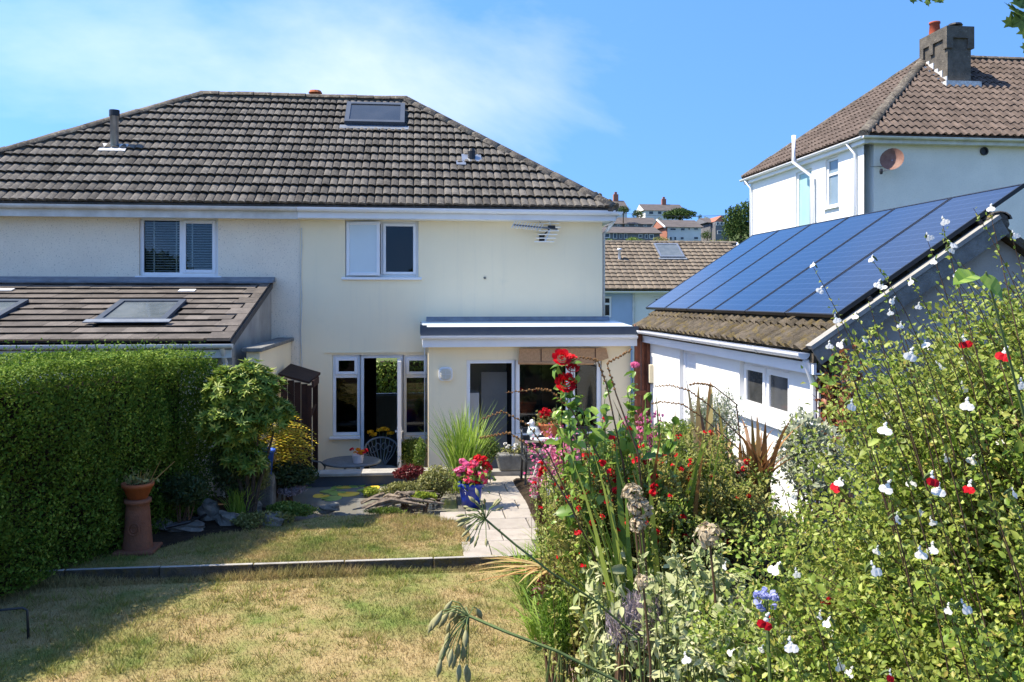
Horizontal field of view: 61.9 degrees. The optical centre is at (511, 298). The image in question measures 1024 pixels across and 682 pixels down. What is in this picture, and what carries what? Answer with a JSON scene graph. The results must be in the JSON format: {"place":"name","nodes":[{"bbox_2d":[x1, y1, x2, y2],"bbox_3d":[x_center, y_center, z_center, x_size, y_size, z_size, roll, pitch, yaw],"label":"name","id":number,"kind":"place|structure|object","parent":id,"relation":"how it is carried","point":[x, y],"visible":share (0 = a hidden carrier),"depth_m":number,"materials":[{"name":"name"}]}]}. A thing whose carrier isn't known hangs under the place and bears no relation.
{"place":"outdoors","nodes":[
{"label":"outdoors","id":0,"kind":"place"},
{"bbox_2d":[45,510,471,569],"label":"back lawn","id":1,"kind":"structure","parent":0,"point":[269,546],"depth_m":9.43,"materials":[{"name":"green plant"}]},
{"bbox_2d":[112,496,162,556],"bbox_3d":[-4.080,2.470,9.305,0.420,0.580,0.400,0,0,-6],"label":"clay pedestal","id":2,"kind":"object","parent":1,"relation":"on","point":[137,537],"visible":0.94,"depth_m":9.19,"materials":[{"name":"orange ceramic"}]},
{"bbox_2d":[116,460,174,499],"bbox_3d":[-4.026,1.972,9.338,0.396,0.406,0.488,0,0,31],"label":"terracotta bowl","id":3,"kind":"object","parent":2,"relation":"on","point":[137,488],"visible":1,"depth_m":9.22,"materials":[{"name":"ceramic"}]},
{"bbox_2d":[229,510,295,528],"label":"rim weeds","id":4,"kind":"object","parent":1,"relation":"on","point":[251,519],"visible":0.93,"depth_m":10.25,"materials":[{"name":"green plant"}]},
{"bbox_2d":[52,529,496,584],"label":"garden earth","id":5,"kind":"structure","parent":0,"point":[299,575],"depth_m":8.79,"materials":[{"name":"soil"}]},
{"bbox_2d":[0,485,278,595],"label":"hedge bed","id":6,"kind":"object","parent":5,"relation":"on","point":[165,537],"visible":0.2,"depth_m":9.98,"materials":[{"name":"soil"}]},
{"bbox_2d":[0,338,220,595],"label":"garden hedge","id":7,"kind":"object","parent":6,"relation":"on","point":[73,449],"visible":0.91,"depth_m":8.93,"materials":[{"name":"plant"}]},
{"bbox_2d":[157,469,210,522],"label":"shade shrub","id":8,"kind":"object","parent":6,"relation":"on","point":[186,492],"visible":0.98,"depth_m":10.06,"materials":[{"name":"green plant"}]},
{"bbox_2d":[167,520,204,531],"bbox_3d":[-3.851,2.715,10.117,0.432,0.164,0.262,0,0,-6],"label":"rock","id":9,"kind":"object","parent":6,"relation":"on","point":[196,526],"visible":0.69,"depth_m":10.03,"materials":[{"name":"grey stone"}]},
{"bbox_2d":[197,498,219,520],"bbox_3d":[-3.771,2.666,10.650,0.297,0.309,0.315,0,0,-6],"label":"rock","id":10,"kind":"object","parent":6,"relation":"on","point":[209,507],"visible":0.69,"depth_m":10.53,"materials":[{"name":"grey stone"}]},
{"bbox_2d":[207,446,253,510],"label":"understorey shrub","id":11,"kind":"object","parent":6,"relation":"on","point":[224,475],"visible":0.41,"depth_m":10.60,"materials":[{"name":"green plant"}]},
{"bbox_2d":[214,480,263,513],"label":"grass clump","id":12,"kind":"object","parent":6,"relation":"on","point":[237,504],"visible":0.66,"depth_m":10.54,"materials":[{"name":"green plant"}]},
{"bbox_2d":[188,357,299,512],"bbox_3d":[-3.289,1.734,10.598,1.295,2.046,1.091,0,0,-6],"label":"evergreen shrub","id":13,"kind":"object","parent":6,"relation":"on","point":[247,392],"visible":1,"depth_m":10.37,"materials":[{"name":"green plant"}]},
{"bbox_2d":[258,473,275,507],"bbox_3d":[-3.307,2.540,11.302,0.320,0.420,0.320,0,0,-6],"label":"tub stand","id":14,"kind":"object","parent":6,"relation":"on","point":[268,493],"visible":0.31,"depth_m":11.16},
{"bbox_2d":[254,415,318,497],"bbox_3d":[-3.262,2.166,11.826,1.160,1.173,1.046,0,0,-6],"label":"golden shrub","id":15,"kind":"object","parent":6,"relation":"on","point":[279,443],"visible":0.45,"depth_m":11.70,"materials":[{"name":"yellow plant"}]},
{"bbox_2d":[35,554,526,581],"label":"lawn kerb","id":16,"kind":"structure","parent":5,"relation":"on","point":[189,571],"depth_m":8.75,"materials":[{"name":"concrete"}]},
{"bbox_2d":[910,0,1023,52],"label":"maple tree","id":17,"kind":"object","parent":5,"relation":"on","point":[1015,20],"visible":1,"depth_m":2.90,"materials":[{"name":"green plant"}]},
{"bbox_2d":[0,565,554,681],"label":"front lawn","id":18,"kind":"structure","parent":0,"point":[297,652],"depth_m":7.22,"materials":[{"name":"beige plant"}]},
{"bbox_2d":[18,560,507,589],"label":"kerb grass","id":19,"kind":"structure","parent":18,"relation":"on","point":[231,577],"depth_m":8.64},
{"bbox_2d":[458,555,557,681],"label":"dead straps","id":20,"kind":"object","parent":18,"relation":"on","point":[532,567],"visible":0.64,"depth_m":4.93,"materials":[{"name":"plant"}]},
{"bbox_2d":[537,588,579,681],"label":"feathery shrub","id":21,"kind":"object","parent":18,"relation":"on","point":[564,625],"visible":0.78,"depth_m":4.62,"materials":[{"name":"green plant"}]},
{"bbox_2d":[575,624,642,681],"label":"silver sage bush","id":22,"kind":"object","parent":18,"relation":"on","point":[606,660],"visible":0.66,"depth_m":3.97,"materials":[{"name":"green plant"}]},
{"bbox_2d":[569,546,665,681],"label":"silver sage bush","id":23,"kind":"object","parent":18,"relation":"on","point":[599,593],"visible":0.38,"depth_m":4.15,"materials":[{"name":"green plant"}]},
{"bbox_2d":[276,485,458,522],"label":"pond","id":24,"kind":"structure","parent":0,"point":[347,505],"depth_m":11.66,"materials":[{"name":"grey stone"}]},
{"bbox_2d":[265,500,319,516],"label":"creeping plant","id":25,"kind":"object","parent":24,"relation":"on","point":[297,509],"visible":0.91,"depth_m":10.64,"materials":[{"name":"green plant"}]},
{"bbox_2d":[272,460,319,501],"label":"dark shrub","id":26,"kind":"object","parent":24,"relation":"on","point":[301,474],"visible":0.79,"depth_m":11.55,"materials":[{"name":"green plant"}]},
{"bbox_2d":[352,489,449,509],"bbox_3d":[-1.450,2.609,11.333,1.275,0.229,0.945,0,0,-6],"label":"driftwood pile","id":27,"kind":"object","parent":24,"relation":"on","point":[387,500],"visible":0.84,"depth_m":11.04,"materials":[{"name":"grey wood"}]},
{"bbox_2d":[379,480,427,507],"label":"twiggy shrub","id":28,"kind":"object","parent":24,"relation":"on","point":[393,487],"visible":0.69,"depth_m":11.37,"materials":[{"name":"green plant"}]},
{"bbox_2d":[411,464,455,501],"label":"pond shrub","id":29,"kind":"object","parent":24,"relation":"on","point":[432,479],"visible":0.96,"depth_m":11.48,"materials":[{"name":"green plant"}]},
{"bbox_2d":[392,463,425,482],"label":"maroon plant","id":30,"kind":"object","parent":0,"point":[404,472],"visible":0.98,"depth_m":12.24,"materials":[{"name":"red plant"}]},
{"bbox_2d":[419,399,506,493],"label":"tall grass","id":31,"kind":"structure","parent":0,"point":[460,445],"depth_m":12.16,"materials":[{"name":"green plant"}]},
{"bbox_2d":[440,475,545,560],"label":"garden path","id":32,"kind":"structure","parent":0,"point":[510,516],"depth_m":10.58,"materials":[{"name":"beige stone"}]},
{"bbox_2d":[447,454,495,507],"bbox_3d":[-0.544,2.398,11.261,0.637,0.680,0.574,0,0,-6],"label":"blue pot","id":33,"kind":"object","parent":32,"relation":"on","point":[472,474],"visible":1,"depth_m":11.17,"materials":[{"name":"ceramic"}]},
{"bbox_2d":[530,433,557,475],"bbox_3d":[0.535,2.413,12.889,0.600,0.682,0.600,0,0,-6],"label":"side table","id":34,"kind":"object","parent":32,"relation":"on","point":[542,438],"visible":0.31,"depth_m":12.73,"materials":[{"name":"plastic"}]},
{"bbox_2d":[533,407,566,436],"bbox_3d":[0.559,1.850,12.868,0.546,0.444,0.522,0,0,-6],"label":"geranium pot","id":35,"kind":"object","parent":34,"relation":"on","point":[542,422],"visible":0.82,"depth_m":12.75,"materials":[{"name":"ceramic"}]},
{"bbox_2d":[520,425,597,485],"bbox_3d":[0.741,2.335,12.583,1.192,0.857,0.624,0,0,-6],"label":"garden bench","id":36,"kind":"object","parent":32,"relation":"on","point":[525,457],"visible":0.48,"depth_m":12.73,"materials":[{"name":"grey wood"}]},
{"bbox_2d":[0,0,1023,220],"label":"sky","id":37,"kind":"structure","parent":0,"point":[642,101],"materials":[{"name":"blue"}]},
{"bbox_2d":[376,226,748,423],"bbox_3d":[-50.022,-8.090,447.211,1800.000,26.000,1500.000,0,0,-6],"label":"ground","id":38,"kind":"structure","parent":0,"point":[394,359],"depth_m":67.13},
{"bbox_2d":[0,276,274,497],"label":"lean to extension","id":39,"kind":"object","parent":38,"relation":"on","point":[228,318],"visible":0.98,"depth_m":12.78,"materials":[{"name":"tile"}]},
{"bbox_2d":[0,299,28,317],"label":"roof window","id":40,"kind":"structure","parent":39,"relation":"in","point":[7,306],"depth_m":12.83,"materials":[{"name":"grey glass"}]},
{"bbox_2d":[82,299,186,322],"bbox_3d":[-5.531,0.174,12.708,1.173,0.338,1.295,0,0,-6],"label":"roof window","id":41,"kind":"structure","parent":39,"relation":"in","point":[124,310],"depth_m":12.68,"materials":[{"name":"grey glass"}]},
{"bbox_2d":[0,90,622,470],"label":"semi detached house","id":42,"kind":"structure","parent":38,"relation":"on","point":[365,231],"depth_m":15.31,"materials":[{"name":"paint"}]},
{"bbox_2d":[135,218,221,276],"bbox_3d":[-5.806,-0.885,14.921,1.445,1.075,0.228,0,0,-6],"label":"window","id":43,"kind":"structure","parent":42,"relation":"in","point":[183,272],"depth_m":14.95,"materials":[{"name":"plastic"}]},
{"bbox_2d":[339,101,408,129],"bbox_3d":[-2.831,-3.792,17.681,1.388,0.744,0.946,0,0,-6],"label":"roof window","id":44,"kind":"structure","parent":42,"relation":"in","point":[385,115],"depth_m":17.55,"materials":[{"name":"grey glass"}]},
{"bbox_2d":[341,221,421,279],"bbox_3d":[-2.324,-0.864,15.258,1.415,1.057,0.217,0,0,-6],"label":"window","id":45,"kind":"structure","parent":42,"relation":"in","point":[374,250],"depth_m":15.26,"materials":[{"name":"plastic"}]},
{"bbox_2d":[511,221,560,241],"bbox_3d":[0.392,-1.288,15.371,0.951,0.549,0.314,0,0,-20],"label":"television aerial","id":46,"kind":"object","parent":42,"relation":"attached to","point":[542,238],"visible":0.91,"depth_m":15.36,"materials":[{"name":"metal"}]},
{"bbox_2d":[376,359,396,392],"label":"street hedge","id":47,"kind":"object","parent":38,"relation":"on","point":[386,376],"visible":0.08,"depth_m":24.75,"materials":[{"name":"green plant"}]},
{"bbox_2d":[604,217,654,226],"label":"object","id":48,"kind":"structure","parent":38,"relation":"on","point":[638,222],"depth_m":154.23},
{"bbox_2d":[602,227,661,239],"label":"hillside house","id":49,"kind":"structure","parent":38,"relation":"on","point":[625,233],"depth_m":120.90,"materials":[{"name":"white paint"}]},
{"bbox_2d":[634,324,649,427],"bbox_3d":[2.205,1.880,14.181,0.340,2.900,0.097,0,0,-6],"label":"timber fence","id":50,"kind":"object","parent":38,"relation":"on","point":[641,353],"visible":0.24,"depth_m":14.18,"materials":[{"name":"brown wood"}]},
{"bbox_2d":[636,197,682,219],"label":"hillside house","id":51,"kind":"structure","parent":38,"relation":"on","point":[648,210],"depth_m":201.24,"materials":[{"name":"white brick"}]},
{"bbox_2d":[651,219,702,240],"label":"hillside house","id":52,"kind":"structure","parent":38,"relation":"on","point":[680,230],"depth_m":125.75,"materials":[{"name":"white brick"}]},
{"bbox_2d":[662,207,696,219],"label":"hillside tree","id":53,"kind":"object","parent":38,"relation":"on","point":[678,213],"visible":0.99,"depth_m":161.38,"materials":[{"name":"green plant"}]},
{"bbox_2d":[696,216,727,240],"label":"hillside house","id":54,"kind":"structure","parent":38,"relation":"on","point":[713,225],"depth_m":128.72,"materials":[{"name":"white brick"}]},
{"bbox_2d":[722,201,748,243],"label":"hillside tree","id":55,"kind":"object","parent":38,"relation":"on","point":[738,218],"visible":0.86,"depth_m":74.28,"materials":[{"name":"green plant"}]},
{"bbox_2d":[632,211,1023,546],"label":"outbuilding","id":56,"kind":"structure","parent":38,"relation":"on","point":[755,361],"depth_m":8.84,"materials":[{"name":"paint"}]},
{"bbox_2d":[684,350,695,421],"bbox_3d":[2.604,1.725,12.213,0.070,1.991,0.738,0,0,-6],"label":"door","id":57,"kind":"structure","parent":56,"relation":"in","point":[689,356],"depth_m":12.33,"materials":[{"name":"plastic"}]},
{"bbox_2d":[731,362,788,429],"bbox_3d":[2.831,1.047,9.552,0.210,0.647,1.499,0,0,-6],"label":"window","id":58,"kind":"structure","parent":56,"relation":"in","point":[766,388],"depth_m":9.51,"materials":[{"name":"plastic"}]},
{"bbox_2d":[645,183,1023,317],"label":"solar array","id":59,"kind":"object","parent":56,"relation":"on","point":[770,273],"visible":0.97,"depth_m":10.11,"materials":[{"name":"blue glass"}]},
{"bbox_2d":[811,344,862,548],"bbox_3d":[3.020,1.558,8.017,0.350,2.289,0.631,0,0,-6],"label":"creeper","id":60,"kind":"object","parent":56,"relation":"attached to","point":[825,399],"visible":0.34,"depth_m":7.96,"materials":[{"name":"green plant"}]},
{"bbox_2d":[739,21,1023,238],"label":"white house","id":61,"kind":"structure","parent":38,"relation":"on","point":[944,112],"depth_m":21.93,"materials":[{"name":"white paint"}]},
{"bbox_2d":[798,168,811,225],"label":"tall window","id":62,"kind":"structure","parent":61,"relation":"in","point":[803,179],"depth_m":24.14,"materials":[{"name":"glass"}]},
{"bbox_2d":[822,156,838,209],"bbox_3d":[8.394,-3.022,22.339,0.190,1.340,0.784,0,0,-6],"label":"small window","id":63,"kind":"structure","parent":61,"relation":"in","point":[832,164],"depth_m":22.46,"materials":[{"name":"plastic"}]},
{"bbox_2d":[879,148,903,173],"bbox_3d":[8.953,-3.269,20.446,0.622,0.660,0.625,0,0,-6],"label":"satellite dish","id":64,"kind":"object","parent":61,"relation":"attached to","point":[891,158],"visible":1,"depth_m":20.41,"materials":[{"name":"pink metal"}]},
{"bbox_2d":[464,476,865,681],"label":"planting bank","id":65,"kind":"structure","parent":0,"point":[524,491],"depth_m":5.13,"materials":[{"name":"plant"}]},
{"bbox_2d":[486,541,539,582],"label":"edge straps","id":66,"kind":"object","parent":65,"relation":"on","point":[518,556],"visible":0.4,"depth_m":8.64,"materials":[{"name":"green plant"}]},
{"bbox_2d":[488,555,550,612],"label":"edge straps","id":67,"kind":"object","parent":65,"relation":"on","point":[523,583],"visible":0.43,"depth_m":7.81,"materials":[{"name":"green plant"}]},
{"bbox_2d":[495,583,544,644],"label":"edge straps","id":68,"kind":"object","parent":65,"relation":"on","point":[533,622],"visible":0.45,"depth_m":7.08,"materials":[{"name":"green plant"}]},
{"bbox_2d":[427,600,619,681],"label":"agapanthus seed head","id":69,"kind":"object","parent":65,"relation":"on","point":[457,615],"visible":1,"depth_m":2.24},
{"bbox_2d":[523,465,553,540],"bbox_3d":[0.327,2.364,9.620,0.383,1.027,0.322,0,0,-6],"label":"pink gaura","id":70,"kind":"object","parent":65,"relation":"on","point":[533,488],"visible":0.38,"depth_m":9.61,"materials":[{"name":"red plant"}]},
{"bbox_2d":[455,488,641,681],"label":"agapanthus seed head","id":71,"kind":"object","parent":65,"relation":"on","point":[462,520],"visible":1,"depth_m":3.00},
{"bbox_2d":[525,423,587,506],"bbox_3d":[0.538,2.090,9.382,0.620,1.572,0.571,0,0,-43],"label":"pink gaura","id":72,"kind":"object","parent":65,"relation":"on","point":[552,452],"visible":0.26,"depth_m":9.39,"materials":[{"name":"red plant"}]},
{"bbox_2d":[544,348,678,681],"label":"rose bush","id":73,"kind":"object","parent":65,"relation":"on","point":[596,436],"visible":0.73,"depth_m":4.52,"materials":[{"name":"green plant"}]},
{"bbox_2d":[480,348,748,681],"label":"crocosmia","id":74,"kind":"object","parent":65,"relation":"on","point":[620,539],"visible":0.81,"depth_m":4.37,"materials":[{"name":"green plant"}]},
{"bbox_2d":[621,483,643,648],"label":"dried flower","id":75,"kind":"object","parent":65,"relation":"on","point":[628,489],"visible":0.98,"depth_m":3.70,"materials":[{"name":"beige plant"}]},
{"bbox_2d":[605,585,665,681],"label":"lavender","id":76,"kind":"object","parent":65,"relation":"on","point":[632,605],"visible":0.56,"depth_m":3.56,"materials":[{"name":"purple plant"}]},
{"bbox_2d":[627,496,653,681],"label":"dried flower","id":77,"kind":"object","parent":65,"relation":"on","point":[645,505],"visible":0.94,"depth_m":3.70,"materials":[{"name":"beige plant"}]},
{"bbox_2d":[633,574,651,681],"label":"dried flower","id":78,"kind":"object","parent":65,"relation":"on","point":[641,584],"visible":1,"depth_m":3.30,"materials":[{"name":"beige plant"}]},
{"bbox_2d":[622,410,663,469],"bbox_3d":[1.146,1.697,7.412,0.415,1.495,0.418,0,0,-6],"label":"pink gaura","id":79,"kind":"object","parent":65,"relation":"on","point":[640,430],"visible":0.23,"depth_m":7.38,"materials":[{"name":"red plant"}]},
{"bbox_2d":[530,416,801,681],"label":"red salvia","id":80,"kind":"object","parent":65,"relation":"on","point":[729,498],"visible":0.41,"depth_m":4.64,"materials":[{"name":"green plant"}]},
{"bbox_2d":[608,538,773,681],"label":"silver sage bush","id":81,"kind":"object","parent":65,"relation":"on","point":[671,590],"visible":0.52,"depth_m":3.45,"materials":[{"name":"green plant"}]},
{"bbox_2d":[654,418,738,463],"bbox_3d":[2.013,2.018,9.664,1.178,1.360,1.202,0,0,-6],"label":"bank bush","id":82,"kind":"object","parent":65,"relation":"on","point":[679,424],"visible":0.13,"depth_m":9.48,"materials":[{"name":"green plant"}]},
{"bbox_2d":[686,380,712,463],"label":"strap plant","id":83,"kind":"object","parent":65,"relation":"on","point":[709,415],"visible":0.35,"depth_m":6.33,"materials":[{"name":"plant"}]},
{"bbox_2d":[692,521,724,603],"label":"dried flower","id":84,"kind":"object","parent":65,"relation":"on","point":[708,540],"visible":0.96,"depth_m":3.28,"materials":[{"name":"beige plant"}]},
{"bbox_2d":[682,387,747,460],"bbox_3d":[1.736,1.579,7.448,0.534,1.625,0.517,0,0,-6],"label":"fluffy shrub","id":85,"kind":"object","parent":65,"relation":"on","point":[725,413],"visible":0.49,"depth_m":7.35,"materials":[{"name":"plant"}]},
{"bbox_2d":[650,589,807,681],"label":"silver sage bush","id":86,"kind":"object","parent":65,"relation":"on","point":[699,659],"visible":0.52,"depth_m":2.90,"materials":[{"name":"green plant"}]},
{"bbox_2d":[710,413,802,560],"bbox_3d":[1.463,1.144,5.196,0.673,0.918,0.763,0,0,-6],"label":"strap plant","id":87,"kind":"object","parent":65,"relation":"on","point":[758,454],"visible":0.52,"depth_m":5.13,"materials":[{"name":"plant"}]},
{"bbox_2d":[753,586,779,681],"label":"blue agapanthus","id":88,"kind":"object","parent":65,"relation":"on","point":[762,594],"visible":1,"depth_m":2.55,"materials":[{"name":"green plant"}]},
{"bbox_2d":[722,505,837,557],"bbox_3d":[1.742,1.730,5.585,0.808,0.710,1.076,0,0,-6],"label":"bank bush","id":89,"kind":"object","parent":65,"relation":"on","point":[787,522],"visible":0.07,"depth_m":5.46,"materials":[{"name":"green plant"}]},
{"bbox_2d":[771,406,858,531],"bbox_3d":[2.250,1.373,6.413,0.571,1.151,0.855,0,0,-6],"label":"bank bush","id":90,"kind":"object","parent":65,"relation":"on","point":[808,418],"visible":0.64,"depth_m":6.30,"materials":[{"name":"green plant"}]},
{"bbox_2d":[678,203,1023,681],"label":"white salvia","id":91,"kind":"object","parent":65,"relation":"on","point":[943,601],"visible":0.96,"depth_m":2.60,"materials":[{"name":"green plant"}]},
{"bbox_2d":[953,268,1023,419],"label":"bramble shoot","id":92,"kind":"object","parent":65,"relation":"on","point":[989,282],"visible":1,"depth_m":1.70,"materials":[{"name":"green plant"}]},
{"bbox_2d":[605,240,737,405],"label":"terraced house","id":93,"kind":"structure","parent":0,"point":[640,275],"depth_m":40.57,"materials":[{"name":"tile"}]},
{"bbox_2d":[653,243,686,258],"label":"roof window","id":94,"kind":"structure","parent":93,"relation":"in","point":[664,250],"depth_m":41.99,"materials":[{"name":"grey glass"}]},
{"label":"patio","id":95,"kind":"structure","parent":0,"visible":0},
{"bbox_2d":[241,337,293,460],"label":"boundary wall","id":96,"kind":"structure","parent":95,"relation":"on","point":[274,353],"depth_m":13.30,"materials":[{"name":"beige paint"}]},
{"bbox_2d":[278,364,319,469],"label":"log store","id":97,"kind":"structure","parent":95,"relation":"on","point":[299,396],"depth_m":13.52,"materials":[{"name":"wood"}]},
{"bbox_2d":[322,456,380,468],"bbox_3d":[-2.639,2.996,14.044,0.960,0.661,0.955,0,0,-6],"label":"patio table","id":98,"kind":"object","parent":95,"relation":"on","point":[345,462],"visible":0.62,"depth_m":13.88,"materials":[{"name":"metal"}]},
{"bbox_2d":[364,437,400,468],"bbox_3d":[-2.218,2.864,14.619,0.638,0.918,0.584,0,0,-6],"label":"patio chair","id":99,"kind":"object","parent":95,"relation":"on","point":[382,465],"visible":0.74,"depth_m":14.80,"materials":[{"name":"metal"}]},
{"bbox_2d":[395,437,427,465],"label":"box bush","id":100,"kind":"object","parent":95,"relation":"on","point":[407,450],"visible":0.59,"depth_m":14.77,"materials":[{"name":"green plant"}]},
{"bbox_2d":[302,474,530,486],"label":"retaining wall","id":101,"kind":"structure","parent":95,"relation":"on","point":[348,481],"depth_m":12.76,"materials":[{"name":"grey stone"}]},
{"bbox_2d":[315,466,554,476],"bbox_3d":[-0.673,2.671,13.127,5.772,0.147,0.480,0,0,-6],"label":"coping ledge","id":102,"kind":"object","parent":101,"relation":"on","point":[363,472],"visible":0.3,"depth_m":12.83,"materials":[{"name":"concrete"}]},
{"bbox_2d":[495,442,540,470],"bbox_3d":[0.121,2.451,13.312,0.820,0.434,0.328,0,0,-6],"label":"stone trough","id":103,"kind":"object","parent":102,"relation":"on","point":[508,460],"visible":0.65,"depth_m":13.21,"materials":[{"name":"grey stone"}]},
{"bbox_2d":[420,316,638,473],"bbox_3d":[0.221,1.837,14.649,3.586,3.025,1.730,0,0,-6],"label":"flat roof extension","id":104,"kind":"object","parent":95,"relation":"on","point":[479,356],"visible":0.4,"depth_m":14.18,"materials":[{"name":"paint"}]},
{"bbox_2d":[481,372,506,473],"bbox_3d":[-0.309,2.290,14.586,0.440,2.080,0.060,0,0,-6],"label":"grey door","id":105,"kind":"structure","parent":104,"relation":"in","point":[493,384],"depth_m":14.56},
{"bbox_2d":[515,360,569,437],"bbox_3d":[0.513,1.651,14.160,0.926,1.271,0.170,0,0,-6],"label":"window","id":106,"kind":"structure","parent":104,"relation":"in","point":[532,376],"depth_m":14.20,"materials":[{"name":"plastic"}]},
{"bbox_2d":[518,348,608,364],"bbox_3d":[0.853,0.959,14.097,1.512,0.280,0.059,0,0,-6],"label":"rolled blind","id":107,"kind":"object","parent":104,"relation":"hanging from","point":[540,356],"visible":0.86,"depth_m":14.06,"materials":[{"name":"beige fabric"}]},
{"bbox_2d":[571,361,600,432],"bbox_3d":[1.237,1.660,14.241,0.519,1.273,0.170,0,0,-6],"label":"window","id":108,"kind":"structure","parent":104,"relation":"in","point":[589,385],"depth_m":14.29,"materials":[{"name":"plastic"}]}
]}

